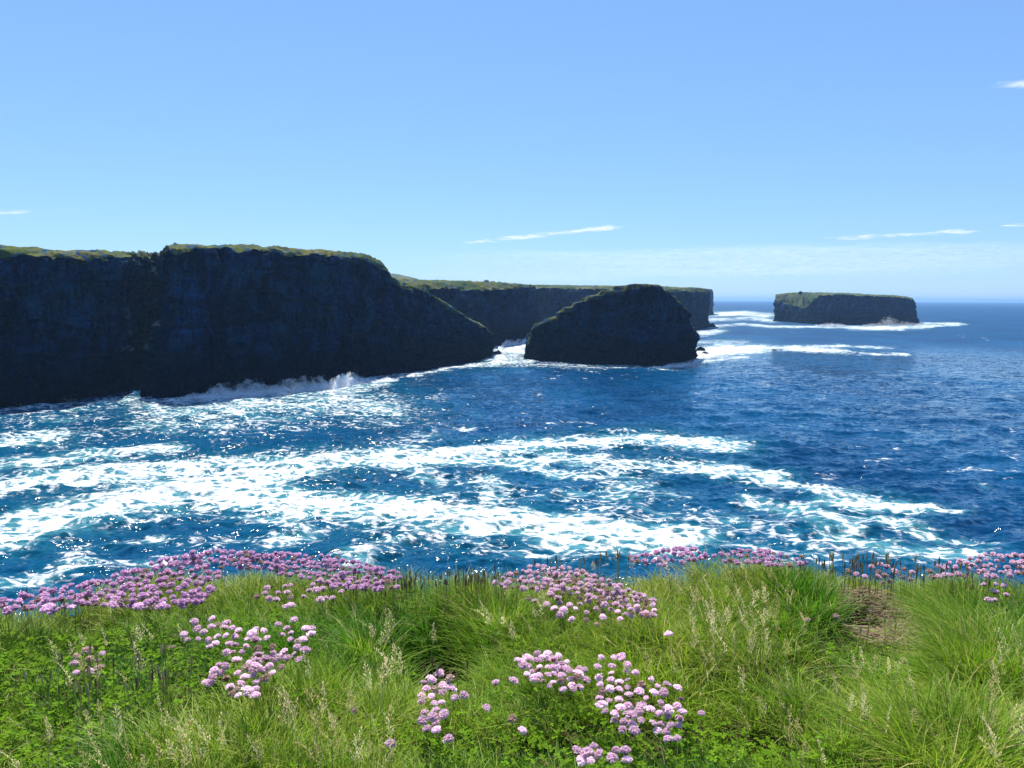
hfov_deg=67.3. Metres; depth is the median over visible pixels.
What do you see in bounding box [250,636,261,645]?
thrift flower
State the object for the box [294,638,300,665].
thrift flower
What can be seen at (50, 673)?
plantain
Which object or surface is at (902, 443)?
sea
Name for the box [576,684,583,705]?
thrift flower
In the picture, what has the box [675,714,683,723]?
thrift flower
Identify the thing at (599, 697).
thrift flower
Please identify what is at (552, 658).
thrift flower
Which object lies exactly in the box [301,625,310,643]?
thrift flower
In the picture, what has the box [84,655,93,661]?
thrift flower
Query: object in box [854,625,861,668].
plantain
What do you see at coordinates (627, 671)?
thrift flower
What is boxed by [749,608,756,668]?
flowering grass
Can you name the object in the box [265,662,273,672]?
thrift flower
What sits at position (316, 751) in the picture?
flowering grass
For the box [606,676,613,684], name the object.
thrift flower
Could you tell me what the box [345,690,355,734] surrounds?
flowering grass
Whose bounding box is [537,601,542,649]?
flowering grass
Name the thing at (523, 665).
thrift flower
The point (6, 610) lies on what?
thrift flower
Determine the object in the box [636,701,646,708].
thrift flower
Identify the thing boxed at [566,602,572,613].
thrift flower
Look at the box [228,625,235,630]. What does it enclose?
thrift flower
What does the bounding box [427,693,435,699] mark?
thrift flower
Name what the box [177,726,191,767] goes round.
flowering grass
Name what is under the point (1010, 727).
flowering grass
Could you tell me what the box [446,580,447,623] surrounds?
plantain
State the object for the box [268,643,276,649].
thrift flower
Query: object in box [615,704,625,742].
thrift flower
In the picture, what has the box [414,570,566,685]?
grass tussock
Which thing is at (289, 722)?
flowering grass
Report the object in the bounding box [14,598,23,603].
thrift flower
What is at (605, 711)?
thrift flower
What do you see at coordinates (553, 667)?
thrift flower
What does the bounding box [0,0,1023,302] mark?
sky
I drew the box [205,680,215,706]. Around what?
thrift flower
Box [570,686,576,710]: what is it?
thrift flower
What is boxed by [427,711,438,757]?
thrift flower
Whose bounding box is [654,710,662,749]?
thrift flower
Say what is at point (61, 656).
plantain
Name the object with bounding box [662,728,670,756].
thrift flower
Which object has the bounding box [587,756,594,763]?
thrift flower
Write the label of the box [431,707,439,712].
thrift flower
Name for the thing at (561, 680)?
thrift flower
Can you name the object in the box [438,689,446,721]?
thrift flower
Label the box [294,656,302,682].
thrift flower
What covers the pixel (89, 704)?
plantain
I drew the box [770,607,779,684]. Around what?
flowering grass
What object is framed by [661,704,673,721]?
thrift flower
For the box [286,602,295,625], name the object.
thrift flower
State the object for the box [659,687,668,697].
thrift flower
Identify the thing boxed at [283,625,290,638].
thrift flower
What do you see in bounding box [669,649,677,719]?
flowering grass
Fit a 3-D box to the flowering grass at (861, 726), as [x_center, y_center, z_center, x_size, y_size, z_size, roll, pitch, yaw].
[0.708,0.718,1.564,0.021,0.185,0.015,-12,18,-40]
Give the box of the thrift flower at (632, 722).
[627,719,638,726]
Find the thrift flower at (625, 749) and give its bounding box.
[619,745,630,754]
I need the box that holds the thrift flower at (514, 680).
[509,676,518,695]
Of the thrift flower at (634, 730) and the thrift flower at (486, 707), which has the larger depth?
the thrift flower at (486, 707)
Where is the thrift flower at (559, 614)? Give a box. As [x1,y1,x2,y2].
[556,610,563,643]
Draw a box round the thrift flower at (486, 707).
[482,703,490,736]
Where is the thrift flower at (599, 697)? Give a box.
[595,695,603,720]
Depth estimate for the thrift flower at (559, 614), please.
2.09 m
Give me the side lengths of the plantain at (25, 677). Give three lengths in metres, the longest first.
0.129 x 0.007 x 0.006 m
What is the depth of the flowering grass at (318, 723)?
1.56 m
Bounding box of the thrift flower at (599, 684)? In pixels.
[596,681,602,711]
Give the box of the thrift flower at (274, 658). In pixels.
[269,653,281,694]
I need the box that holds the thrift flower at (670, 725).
[666,721,674,760]
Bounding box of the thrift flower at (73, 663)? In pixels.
[69,659,78,694]
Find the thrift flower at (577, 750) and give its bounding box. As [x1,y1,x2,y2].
[572,745,581,755]
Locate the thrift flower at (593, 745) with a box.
[589,742,597,749]
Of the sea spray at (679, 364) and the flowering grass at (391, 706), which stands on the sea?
the sea spray at (679, 364)
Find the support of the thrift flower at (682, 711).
on the ground at (570, 739)
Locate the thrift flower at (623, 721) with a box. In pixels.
[619,717,627,735]
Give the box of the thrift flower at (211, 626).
[207,623,215,656]
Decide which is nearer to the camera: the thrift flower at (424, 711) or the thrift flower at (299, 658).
the thrift flower at (424, 711)
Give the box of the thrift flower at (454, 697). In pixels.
[450,694,458,735]
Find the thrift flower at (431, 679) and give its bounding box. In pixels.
[426,674,436,709]
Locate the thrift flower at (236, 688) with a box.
[233,686,240,723]
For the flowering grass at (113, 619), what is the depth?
2.06 m
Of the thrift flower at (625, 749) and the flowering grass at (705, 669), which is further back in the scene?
the flowering grass at (705, 669)
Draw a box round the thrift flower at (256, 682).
[252,678,259,706]
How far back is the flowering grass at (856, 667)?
1.82 m
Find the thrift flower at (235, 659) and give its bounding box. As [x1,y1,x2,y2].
[231,656,242,670]
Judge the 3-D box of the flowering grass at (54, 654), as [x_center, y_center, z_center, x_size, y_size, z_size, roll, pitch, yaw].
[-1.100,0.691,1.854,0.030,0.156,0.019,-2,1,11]
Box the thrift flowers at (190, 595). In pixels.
[18,546,1023,643]
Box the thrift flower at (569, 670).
[566,668,572,694]
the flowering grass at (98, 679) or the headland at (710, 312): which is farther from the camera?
the headland at (710, 312)
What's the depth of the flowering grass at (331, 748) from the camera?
1.49 m
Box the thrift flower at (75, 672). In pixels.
[72,670,79,680]
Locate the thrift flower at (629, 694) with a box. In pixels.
[624,691,632,696]
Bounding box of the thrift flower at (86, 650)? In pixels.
[81,646,92,653]
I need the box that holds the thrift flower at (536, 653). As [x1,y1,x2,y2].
[533,650,540,656]
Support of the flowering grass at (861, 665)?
on the ground at (570, 739)
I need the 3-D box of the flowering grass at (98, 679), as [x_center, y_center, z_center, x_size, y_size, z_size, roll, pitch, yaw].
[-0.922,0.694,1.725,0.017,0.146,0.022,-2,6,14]
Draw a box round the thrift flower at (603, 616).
[599,614,606,625]
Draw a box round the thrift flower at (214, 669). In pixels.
[209,665,218,689]
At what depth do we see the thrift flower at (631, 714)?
1.60 m
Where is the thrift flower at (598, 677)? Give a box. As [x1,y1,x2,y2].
[594,673,602,681]
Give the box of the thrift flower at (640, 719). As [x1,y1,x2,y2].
[637,717,644,753]
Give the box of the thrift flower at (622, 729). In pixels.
[618,725,626,754]
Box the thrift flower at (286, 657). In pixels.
[282,654,291,683]
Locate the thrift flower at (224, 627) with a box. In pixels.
[220,625,228,650]
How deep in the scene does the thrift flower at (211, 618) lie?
2.06 m
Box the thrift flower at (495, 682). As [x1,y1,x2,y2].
[491,679,499,685]
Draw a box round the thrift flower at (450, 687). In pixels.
[446,683,457,692]
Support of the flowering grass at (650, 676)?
on the ground at (570, 739)
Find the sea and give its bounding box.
[0,301,1023,620]
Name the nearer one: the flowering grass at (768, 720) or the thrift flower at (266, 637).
the flowering grass at (768, 720)
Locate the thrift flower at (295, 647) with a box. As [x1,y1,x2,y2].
[293,644,300,650]
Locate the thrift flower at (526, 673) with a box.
[523,671,530,692]
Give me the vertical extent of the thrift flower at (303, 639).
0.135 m
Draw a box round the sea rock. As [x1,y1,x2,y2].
[696,346,704,350]
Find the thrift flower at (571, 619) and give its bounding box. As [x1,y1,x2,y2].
[568,616,574,621]
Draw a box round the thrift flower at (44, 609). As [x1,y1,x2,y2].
[39,604,50,647]
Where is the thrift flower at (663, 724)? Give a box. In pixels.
[657,721,666,728]
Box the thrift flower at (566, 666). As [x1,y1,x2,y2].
[561,664,569,671]
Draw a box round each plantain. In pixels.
[24,672,35,720]
[41,674,47,714]
[47,669,51,724]
[58,684,59,726]
[60,653,66,695]
[73,684,80,743]
[74,594,75,630]
[77,681,82,719]
[79,685,84,729]
[85,684,91,736]
[86,594,89,633]
[86,683,93,733]
[88,666,93,708]
[94,679,100,715]
[96,653,100,697]
[96,678,100,713]
[112,657,114,697]
[123,680,125,719]
[134,655,140,701]
[135,677,139,715]
[138,654,139,686]
[148,670,153,710]
[150,669,153,716]
[157,666,161,714]
[158,671,170,714]
[160,644,162,684]
[162,670,164,711]
[164,642,167,694]
[164,668,169,719]
[187,655,192,708]
[402,666,406,717]
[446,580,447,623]
[448,570,449,609]
[456,672,459,707]
[841,553,843,600]
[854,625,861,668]
[857,554,858,585]
[857,571,862,611]
[862,555,863,630]
[866,605,872,644]
[866,614,869,653]
[867,553,873,607]
[869,557,876,594]
[884,615,885,652]
[890,622,896,659]
[892,571,894,609]
[910,555,916,600]
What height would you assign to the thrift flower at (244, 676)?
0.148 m
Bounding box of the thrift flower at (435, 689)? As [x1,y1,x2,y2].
[430,685,438,706]
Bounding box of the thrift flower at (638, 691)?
[634,687,644,695]
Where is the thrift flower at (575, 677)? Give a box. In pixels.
[571,674,580,707]
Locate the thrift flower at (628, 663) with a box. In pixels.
[623,661,631,699]
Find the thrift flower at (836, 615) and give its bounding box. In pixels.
[833,613,839,630]
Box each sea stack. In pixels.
[523,284,699,366]
[773,292,918,324]
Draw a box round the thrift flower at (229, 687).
[225,683,234,725]
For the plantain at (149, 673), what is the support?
on the ground at (570, 739)
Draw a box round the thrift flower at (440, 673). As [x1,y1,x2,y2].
[435,669,443,687]
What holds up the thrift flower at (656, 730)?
on the ground at (570, 739)
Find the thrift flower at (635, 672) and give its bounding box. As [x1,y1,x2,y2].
[631,669,639,699]
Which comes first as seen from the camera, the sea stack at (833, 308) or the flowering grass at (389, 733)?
the flowering grass at (389, 733)
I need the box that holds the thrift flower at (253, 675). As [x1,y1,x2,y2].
[249,673,256,703]
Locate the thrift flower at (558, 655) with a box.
[555,652,561,660]
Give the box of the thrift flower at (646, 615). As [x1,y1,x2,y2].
[642,612,651,633]
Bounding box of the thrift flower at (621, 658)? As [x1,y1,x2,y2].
[618,656,625,674]
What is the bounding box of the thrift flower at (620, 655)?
[616,652,625,665]
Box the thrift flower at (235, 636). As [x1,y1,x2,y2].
[231,633,238,654]
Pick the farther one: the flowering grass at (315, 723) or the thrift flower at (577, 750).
the flowering grass at (315, 723)
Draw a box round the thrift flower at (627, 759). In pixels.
[621,755,632,763]
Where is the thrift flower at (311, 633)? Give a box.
[306,630,315,656]
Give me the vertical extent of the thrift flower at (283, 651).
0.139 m
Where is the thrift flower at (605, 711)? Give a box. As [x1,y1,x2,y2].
[601,708,607,737]
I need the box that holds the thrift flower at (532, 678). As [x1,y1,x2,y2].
[529,673,538,711]
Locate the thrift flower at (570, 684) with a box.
[567,682,575,719]
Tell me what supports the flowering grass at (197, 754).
on the ground at (570, 739)
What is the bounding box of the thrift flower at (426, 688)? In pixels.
[422,685,430,695]
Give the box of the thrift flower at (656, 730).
[653,726,661,734]
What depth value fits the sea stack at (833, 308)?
961.68 m
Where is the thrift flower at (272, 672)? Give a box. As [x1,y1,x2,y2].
[268,669,275,700]
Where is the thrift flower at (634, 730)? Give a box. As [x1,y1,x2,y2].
[628,725,640,735]
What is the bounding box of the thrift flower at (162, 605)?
[155,601,165,612]
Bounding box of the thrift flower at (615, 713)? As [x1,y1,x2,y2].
[610,709,619,745]
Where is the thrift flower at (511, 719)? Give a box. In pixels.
[507,713,516,723]
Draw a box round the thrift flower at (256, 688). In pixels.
[249,685,259,721]
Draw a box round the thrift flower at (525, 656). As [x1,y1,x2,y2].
[522,654,532,681]
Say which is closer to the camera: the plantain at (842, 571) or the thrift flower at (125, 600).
the thrift flower at (125, 600)
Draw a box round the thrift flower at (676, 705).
[673,702,680,732]
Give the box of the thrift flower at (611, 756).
[606,752,618,763]
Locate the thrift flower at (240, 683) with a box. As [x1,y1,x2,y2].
[237,680,245,709]
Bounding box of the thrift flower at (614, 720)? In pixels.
[610,717,617,727]
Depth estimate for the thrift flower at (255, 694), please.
1.56 m
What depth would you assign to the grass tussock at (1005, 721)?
1.60 m
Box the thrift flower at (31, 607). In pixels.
[26,604,36,620]
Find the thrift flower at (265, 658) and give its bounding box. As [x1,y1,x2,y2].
[261,654,269,661]
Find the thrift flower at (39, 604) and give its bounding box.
[36,602,43,615]
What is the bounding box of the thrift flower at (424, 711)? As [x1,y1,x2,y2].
[420,709,428,715]
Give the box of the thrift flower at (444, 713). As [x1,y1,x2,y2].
[438,708,448,743]
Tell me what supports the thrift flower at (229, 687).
on the ground at (570, 739)
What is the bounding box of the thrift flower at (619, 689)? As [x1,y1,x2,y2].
[615,686,622,724]
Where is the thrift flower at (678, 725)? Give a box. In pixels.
[675,722,682,728]
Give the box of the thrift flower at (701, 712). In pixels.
[697,710,704,752]
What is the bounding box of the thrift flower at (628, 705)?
[623,701,633,731]
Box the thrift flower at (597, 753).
[594,747,602,758]
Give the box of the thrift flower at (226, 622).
[221,619,230,637]
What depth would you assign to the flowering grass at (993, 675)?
1.72 m
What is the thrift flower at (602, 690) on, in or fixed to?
on the ground at (570, 739)
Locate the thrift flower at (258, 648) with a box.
[254,645,261,662]
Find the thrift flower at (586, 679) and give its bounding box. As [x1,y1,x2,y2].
[580,676,590,696]
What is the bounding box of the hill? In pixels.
[390,273,416,278]
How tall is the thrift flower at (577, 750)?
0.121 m
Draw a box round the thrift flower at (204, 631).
[199,628,207,654]
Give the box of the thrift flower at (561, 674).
[557,672,566,686]
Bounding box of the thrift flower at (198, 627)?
[192,624,201,642]
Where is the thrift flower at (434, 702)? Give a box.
[431,700,437,705]
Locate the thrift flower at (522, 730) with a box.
[518,726,526,754]
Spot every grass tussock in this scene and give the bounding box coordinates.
[303,604,445,686]
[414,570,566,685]
[747,555,830,598]
[751,567,868,626]
[803,650,1023,767]
[853,599,1023,698]
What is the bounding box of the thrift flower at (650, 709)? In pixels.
[643,705,654,740]
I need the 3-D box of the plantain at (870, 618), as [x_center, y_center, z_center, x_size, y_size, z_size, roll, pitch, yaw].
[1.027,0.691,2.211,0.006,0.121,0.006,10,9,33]
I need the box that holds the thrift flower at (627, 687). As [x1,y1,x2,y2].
[624,685,630,690]
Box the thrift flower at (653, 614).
[649,612,656,624]
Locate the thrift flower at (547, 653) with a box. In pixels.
[543,650,552,663]
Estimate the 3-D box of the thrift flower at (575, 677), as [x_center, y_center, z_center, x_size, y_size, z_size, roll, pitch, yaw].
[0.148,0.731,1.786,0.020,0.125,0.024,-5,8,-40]
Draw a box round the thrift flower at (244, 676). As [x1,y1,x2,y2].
[239,673,250,707]
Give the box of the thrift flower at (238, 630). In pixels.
[235,628,241,634]
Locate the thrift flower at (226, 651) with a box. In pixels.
[222,648,229,655]
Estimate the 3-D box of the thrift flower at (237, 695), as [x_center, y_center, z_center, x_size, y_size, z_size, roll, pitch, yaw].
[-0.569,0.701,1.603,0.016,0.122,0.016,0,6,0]
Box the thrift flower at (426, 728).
[422,724,431,747]
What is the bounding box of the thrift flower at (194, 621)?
[189,618,198,647]
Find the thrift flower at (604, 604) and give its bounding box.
[600,601,608,612]
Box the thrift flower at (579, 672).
[573,669,583,704]
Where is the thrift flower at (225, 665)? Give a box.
[221,662,229,716]
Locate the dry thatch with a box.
[824,584,947,660]
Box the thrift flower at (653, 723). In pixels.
[649,719,656,725]
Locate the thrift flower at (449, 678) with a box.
[445,674,454,681]
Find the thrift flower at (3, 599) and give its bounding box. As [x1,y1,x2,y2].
[0,597,7,619]
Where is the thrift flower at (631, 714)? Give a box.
[622,709,636,763]
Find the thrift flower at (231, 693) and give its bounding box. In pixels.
[228,690,234,716]
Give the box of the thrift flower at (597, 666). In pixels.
[594,663,601,669]
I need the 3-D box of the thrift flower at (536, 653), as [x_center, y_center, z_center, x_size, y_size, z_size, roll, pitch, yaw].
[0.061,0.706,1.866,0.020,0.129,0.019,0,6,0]
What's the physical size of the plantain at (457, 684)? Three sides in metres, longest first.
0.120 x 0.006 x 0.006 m
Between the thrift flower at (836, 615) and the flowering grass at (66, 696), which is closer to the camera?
the flowering grass at (66, 696)
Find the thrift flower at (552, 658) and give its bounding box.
[549,655,557,661]
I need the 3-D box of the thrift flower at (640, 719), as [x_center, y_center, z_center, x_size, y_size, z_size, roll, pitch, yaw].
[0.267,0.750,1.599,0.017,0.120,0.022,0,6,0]
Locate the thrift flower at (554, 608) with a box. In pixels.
[550,605,557,633]
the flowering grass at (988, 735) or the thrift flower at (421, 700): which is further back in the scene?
the thrift flower at (421, 700)
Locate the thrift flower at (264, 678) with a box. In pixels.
[259,674,270,699]
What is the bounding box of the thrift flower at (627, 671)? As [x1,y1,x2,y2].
[623,668,630,684]
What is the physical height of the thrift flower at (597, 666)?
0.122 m
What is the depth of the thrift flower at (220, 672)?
1.73 m
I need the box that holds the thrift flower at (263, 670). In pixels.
[257,666,268,698]
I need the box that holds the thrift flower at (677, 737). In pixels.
[674,734,681,746]
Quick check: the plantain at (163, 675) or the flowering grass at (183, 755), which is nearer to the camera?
the flowering grass at (183, 755)
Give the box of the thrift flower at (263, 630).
[261,627,267,651]
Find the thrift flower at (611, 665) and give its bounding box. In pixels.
[608,662,616,675]
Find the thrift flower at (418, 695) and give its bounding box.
[417,692,425,728]
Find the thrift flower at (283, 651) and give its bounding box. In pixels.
[278,648,287,675]
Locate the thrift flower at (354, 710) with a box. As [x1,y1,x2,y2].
[350,707,357,738]
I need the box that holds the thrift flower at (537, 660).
[533,657,542,663]
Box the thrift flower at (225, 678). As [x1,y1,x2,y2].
[221,674,230,700]
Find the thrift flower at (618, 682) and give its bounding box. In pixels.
[614,679,623,685]
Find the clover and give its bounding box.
[0,565,1017,767]
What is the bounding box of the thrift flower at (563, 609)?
[559,606,568,639]
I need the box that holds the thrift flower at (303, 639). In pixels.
[299,636,307,667]
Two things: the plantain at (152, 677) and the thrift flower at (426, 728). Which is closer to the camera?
the thrift flower at (426, 728)
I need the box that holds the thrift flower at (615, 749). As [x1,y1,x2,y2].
[611,746,618,753]
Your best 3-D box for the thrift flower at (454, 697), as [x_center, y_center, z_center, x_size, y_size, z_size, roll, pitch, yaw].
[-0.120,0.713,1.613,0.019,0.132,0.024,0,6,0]
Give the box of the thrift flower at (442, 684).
[438,681,446,705]
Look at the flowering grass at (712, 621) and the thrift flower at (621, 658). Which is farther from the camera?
the flowering grass at (712, 621)
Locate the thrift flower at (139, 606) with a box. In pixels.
[132,602,143,613]
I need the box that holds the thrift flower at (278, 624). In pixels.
[274,621,282,640]
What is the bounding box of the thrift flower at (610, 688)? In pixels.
[605,684,614,710]
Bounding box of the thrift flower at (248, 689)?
[241,685,253,733]
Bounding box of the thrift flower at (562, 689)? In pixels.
[559,686,566,711]
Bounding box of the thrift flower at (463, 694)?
[460,691,469,734]
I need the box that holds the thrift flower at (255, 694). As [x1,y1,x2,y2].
[250,691,260,737]
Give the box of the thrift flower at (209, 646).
[206,644,212,662]
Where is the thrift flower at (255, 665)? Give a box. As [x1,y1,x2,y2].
[250,661,261,668]
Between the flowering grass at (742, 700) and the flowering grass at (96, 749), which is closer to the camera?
the flowering grass at (96, 749)
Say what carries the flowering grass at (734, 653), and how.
on the ground at (570, 739)
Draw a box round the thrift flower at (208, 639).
[204,636,211,649]
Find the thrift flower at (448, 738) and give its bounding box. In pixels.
[442,733,453,756]
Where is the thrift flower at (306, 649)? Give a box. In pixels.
[299,646,310,681]
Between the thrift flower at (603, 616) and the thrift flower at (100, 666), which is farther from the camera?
the thrift flower at (603, 616)
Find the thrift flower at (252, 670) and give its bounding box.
[248,668,257,679]
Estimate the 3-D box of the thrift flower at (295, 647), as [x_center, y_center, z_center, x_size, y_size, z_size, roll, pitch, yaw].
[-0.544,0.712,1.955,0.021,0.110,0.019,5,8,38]
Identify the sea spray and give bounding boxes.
[161,372,403,401]
[498,333,528,348]
[653,358,704,367]
[698,348,738,354]
[816,322,844,325]
[866,317,924,325]
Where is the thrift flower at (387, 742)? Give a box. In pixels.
[385,738,396,748]
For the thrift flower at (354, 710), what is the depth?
1.64 m
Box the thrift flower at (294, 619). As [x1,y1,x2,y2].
[290,616,297,634]
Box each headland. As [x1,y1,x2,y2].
[0,242,496,407]
[395,278,536,345]
[533,284,709,328]
[705,288,713,314]
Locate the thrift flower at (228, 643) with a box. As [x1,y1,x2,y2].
[225,641,233,661]
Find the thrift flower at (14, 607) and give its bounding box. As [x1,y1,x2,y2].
[10,603,20,619]
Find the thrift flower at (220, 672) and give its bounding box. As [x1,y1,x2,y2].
[217,669,225,686]
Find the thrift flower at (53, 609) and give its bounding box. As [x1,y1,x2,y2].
[47,605,58,650]
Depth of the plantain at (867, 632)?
2.16 m
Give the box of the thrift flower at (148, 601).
[142,598,152,623]
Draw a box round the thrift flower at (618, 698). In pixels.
[615,695,623,702]
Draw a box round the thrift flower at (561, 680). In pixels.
[557,677,565,699]
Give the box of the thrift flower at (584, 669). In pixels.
[581,666,587,682]
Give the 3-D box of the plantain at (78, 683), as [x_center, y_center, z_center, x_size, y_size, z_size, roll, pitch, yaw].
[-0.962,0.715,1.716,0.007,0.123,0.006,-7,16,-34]
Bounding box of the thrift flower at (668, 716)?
[664,713,671,751]
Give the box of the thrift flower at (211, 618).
[208,615,214,633]
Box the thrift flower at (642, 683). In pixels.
[636,680,646,688]
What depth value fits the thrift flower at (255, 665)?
1.73 m
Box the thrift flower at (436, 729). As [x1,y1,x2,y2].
[431,725,440,752]
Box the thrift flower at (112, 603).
[107,601,117,612]
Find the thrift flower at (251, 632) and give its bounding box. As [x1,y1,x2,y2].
[247,629,256,637]
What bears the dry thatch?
on the ground at (570, 739)
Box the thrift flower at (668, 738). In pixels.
[663,735,674,755]
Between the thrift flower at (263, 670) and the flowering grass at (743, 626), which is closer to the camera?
the thrift flower at (263, 670)
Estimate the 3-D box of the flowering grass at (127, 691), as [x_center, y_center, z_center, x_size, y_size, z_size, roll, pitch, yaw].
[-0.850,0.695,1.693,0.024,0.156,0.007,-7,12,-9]
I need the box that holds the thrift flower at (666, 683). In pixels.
[663,681,671,697]
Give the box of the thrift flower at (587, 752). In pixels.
[580,746,594,757]
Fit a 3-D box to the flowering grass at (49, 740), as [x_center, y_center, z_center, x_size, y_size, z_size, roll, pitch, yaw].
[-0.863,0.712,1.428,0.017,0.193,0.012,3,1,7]
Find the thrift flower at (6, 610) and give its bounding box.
[2,605,14,619]
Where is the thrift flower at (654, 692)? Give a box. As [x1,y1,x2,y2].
[649,688,658,733]
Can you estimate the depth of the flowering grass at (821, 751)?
1.44 m
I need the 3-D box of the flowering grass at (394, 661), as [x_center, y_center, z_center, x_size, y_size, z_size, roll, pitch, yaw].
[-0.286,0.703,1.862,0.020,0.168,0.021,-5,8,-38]
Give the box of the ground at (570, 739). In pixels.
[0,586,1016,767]
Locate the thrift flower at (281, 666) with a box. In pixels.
[277,663,284,678]
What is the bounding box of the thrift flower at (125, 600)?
[122,598,130,632]
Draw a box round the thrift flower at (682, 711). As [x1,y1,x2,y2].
[677,708,687,750]
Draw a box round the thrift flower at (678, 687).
[673,684,681,691]
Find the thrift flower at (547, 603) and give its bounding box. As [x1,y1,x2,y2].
[543,601,549,635]
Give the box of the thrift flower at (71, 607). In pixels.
[67,604,75,610]
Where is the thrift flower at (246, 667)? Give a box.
[241,663,250,672]
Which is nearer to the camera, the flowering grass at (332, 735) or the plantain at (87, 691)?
the flowering grass at (332, 735)
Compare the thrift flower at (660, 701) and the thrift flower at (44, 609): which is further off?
the thrift flower at (44, 609)
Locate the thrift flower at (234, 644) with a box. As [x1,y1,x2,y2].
[230,642,238,655]
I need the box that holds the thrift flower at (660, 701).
[657,699,663,754]
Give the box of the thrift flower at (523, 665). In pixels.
[518,661,529,699]
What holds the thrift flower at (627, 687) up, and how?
on the ground at (570, 739)
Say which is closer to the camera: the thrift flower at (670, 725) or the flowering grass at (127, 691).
the thrift flower at (670, 725)
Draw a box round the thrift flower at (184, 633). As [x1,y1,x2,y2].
[180,631,188,646]
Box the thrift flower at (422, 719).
[417,715,427,737]
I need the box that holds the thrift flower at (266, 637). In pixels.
[263,635,269,663]
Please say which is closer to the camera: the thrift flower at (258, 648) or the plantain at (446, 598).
the thrift flower at (258, 648)
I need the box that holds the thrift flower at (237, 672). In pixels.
[233,670,240,675]
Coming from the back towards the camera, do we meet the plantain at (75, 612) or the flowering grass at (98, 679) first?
the plantain at (75, 612)
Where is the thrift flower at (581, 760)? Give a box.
[576,755,586,766]
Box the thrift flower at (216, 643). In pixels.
[211,640,219,645]
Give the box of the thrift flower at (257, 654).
[253,651,263,662]
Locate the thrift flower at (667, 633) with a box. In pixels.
[663,630,672,666]
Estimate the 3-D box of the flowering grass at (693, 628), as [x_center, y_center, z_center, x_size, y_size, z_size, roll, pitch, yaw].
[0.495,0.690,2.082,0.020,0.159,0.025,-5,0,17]
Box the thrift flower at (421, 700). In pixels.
[418,698,424,744]
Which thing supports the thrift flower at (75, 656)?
on the ground at (570, 739)
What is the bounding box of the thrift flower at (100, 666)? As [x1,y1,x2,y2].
[94,664,104,670]
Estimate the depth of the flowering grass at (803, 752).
1.48 m
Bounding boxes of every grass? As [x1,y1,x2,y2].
[0,751,20,766]
[43,717,52,753]
[45,716,53,767]
[48,639,58,682]
[57,663,72,743]
[66,641,73,704]
[78,660,86,686]
[79,633,85,686]
[83,710,92,766]
[87,730,101,767]
[93,579,103,637]
[93,662,103,717]
[94,700,104,767]
[101,628,108,689]
[102,598,121,648]
[111,596,132,649]
[111,704,122,767]
[114,669,133,721]
[115,733,132,767]
[128,626,136,700]
[132,640,145,718]
[135,624,144,670]
[142,624,153,684]
[143,731,162,767]
[157,695,165,762]
[162,718,191,767]
[165,737,182,766]
[166,711,185,764]
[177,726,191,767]
[181,744,191,767]
[189,715,212,766]
[195,740,202,767]
[198,725,209,767]
[215,712,225,767]
[245,734,260,767]
[275,687,288,735]
[278,692,287,757]
[282,686,294,750]
[284,694,295,767]
[292,697,298,764]
[295,741,313,767]
[302,650,312,718]
[303,688,331,739]
[309,710,322,751]
[311,738,323,765]
[312,681,326,741]
[312,688,323,764]
[322,731,332,767]
[325,707,341,766]
[328,713,335,760]
[334,730,341,767]
[339,727,356,767]
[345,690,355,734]
[346,684,356,767]
[351,733,359,767]
[353,724,363,765]
[356,618,380,661]
[362,661,371,725]
[370,715,376,767]
[376,670,384,709]
[377,663,386,735]
[378,631,384,676]
[381,619,389,671]
[383,712,394,767]
[384,608,401,679]
[384,656,393,690]
[386,738,394,765]
[387,705,394,758]
[391,643,397,693]
[395,647,404,709]
[410,689,428,744]
[427,623,435,682]
[480,600,500,669]
[509,620,514,671]
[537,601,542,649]
[538,587,544,625]
[643,653,658,719]
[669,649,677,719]
[674,575,683,625]
[688,585,696,648]
[688,610,696,661]
[690,620,698,687]
[692,587,701,639]
[693,644,714,707]
[700,647,708,709]
[704,606,717,649]
[710,620,718,686]
[710,652,717,704]
[713,629,726,698]
[719,607,730,663]
[719,616,726,692]
[728,607,742,681]
[731,630,736,689]
[733,664,744,721]
[736,588,747,688]
[736,664,745,755]
[739,709,750,767]
[740,619,756,687]
[746,621,756,690]
[747,638,753,695]
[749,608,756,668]
[750,602,763,676]
[756,697,784,760]
[758,616,767,698]
[763,628,771,711]
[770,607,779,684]
[772,680,783,754]
[773,573,780,634]
[781,639,791,690]
[781,667,790,734]
[784,704,792,767]
[793,719,802,766]
[799,615,806,669]
[799,740,808,767]
[817,739,825,767]
[830,694,856,755]
[832,673,840,746]
[850,650,860,689]
[856,699,866,767]
[858,646,865,695]
[860,692,872,765]
[867,655,877,708]
[882,705,890,767]
[883,657,903,713]
[885,657,890,713]
[891,657,912,722]
[892,708,917,765]
[977,707,990,743]
[978,735,993,764]
[980,715,992,767]
[985,695,997,741]
[986,725,1001,767]
[988,679,998,725]
[988,701,997,750]
[989,747,1004,767]
[990,661,999,705]
[995,641,1003,693]
[998,628,1011,699]
[1002,702,1015,761]
[1010,704,1021,766]
[1016,711,1023,767]
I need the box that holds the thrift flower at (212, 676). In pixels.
[208,673,216,693]
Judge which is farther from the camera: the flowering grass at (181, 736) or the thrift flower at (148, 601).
the thrift flower at (148, 601)
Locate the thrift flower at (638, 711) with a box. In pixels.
[633,707,643,755]
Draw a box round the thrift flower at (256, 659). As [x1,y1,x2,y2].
[251,656,262,663]
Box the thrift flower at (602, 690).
[598,687,606,727]
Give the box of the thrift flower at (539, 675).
[535,672,542,695]
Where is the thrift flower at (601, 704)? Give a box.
[594,699,607,740]
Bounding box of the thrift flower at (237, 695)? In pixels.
[234,692,241,723]
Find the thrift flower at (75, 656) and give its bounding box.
[72,653,80,693]
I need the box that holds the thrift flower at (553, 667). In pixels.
[548,664,558,670]

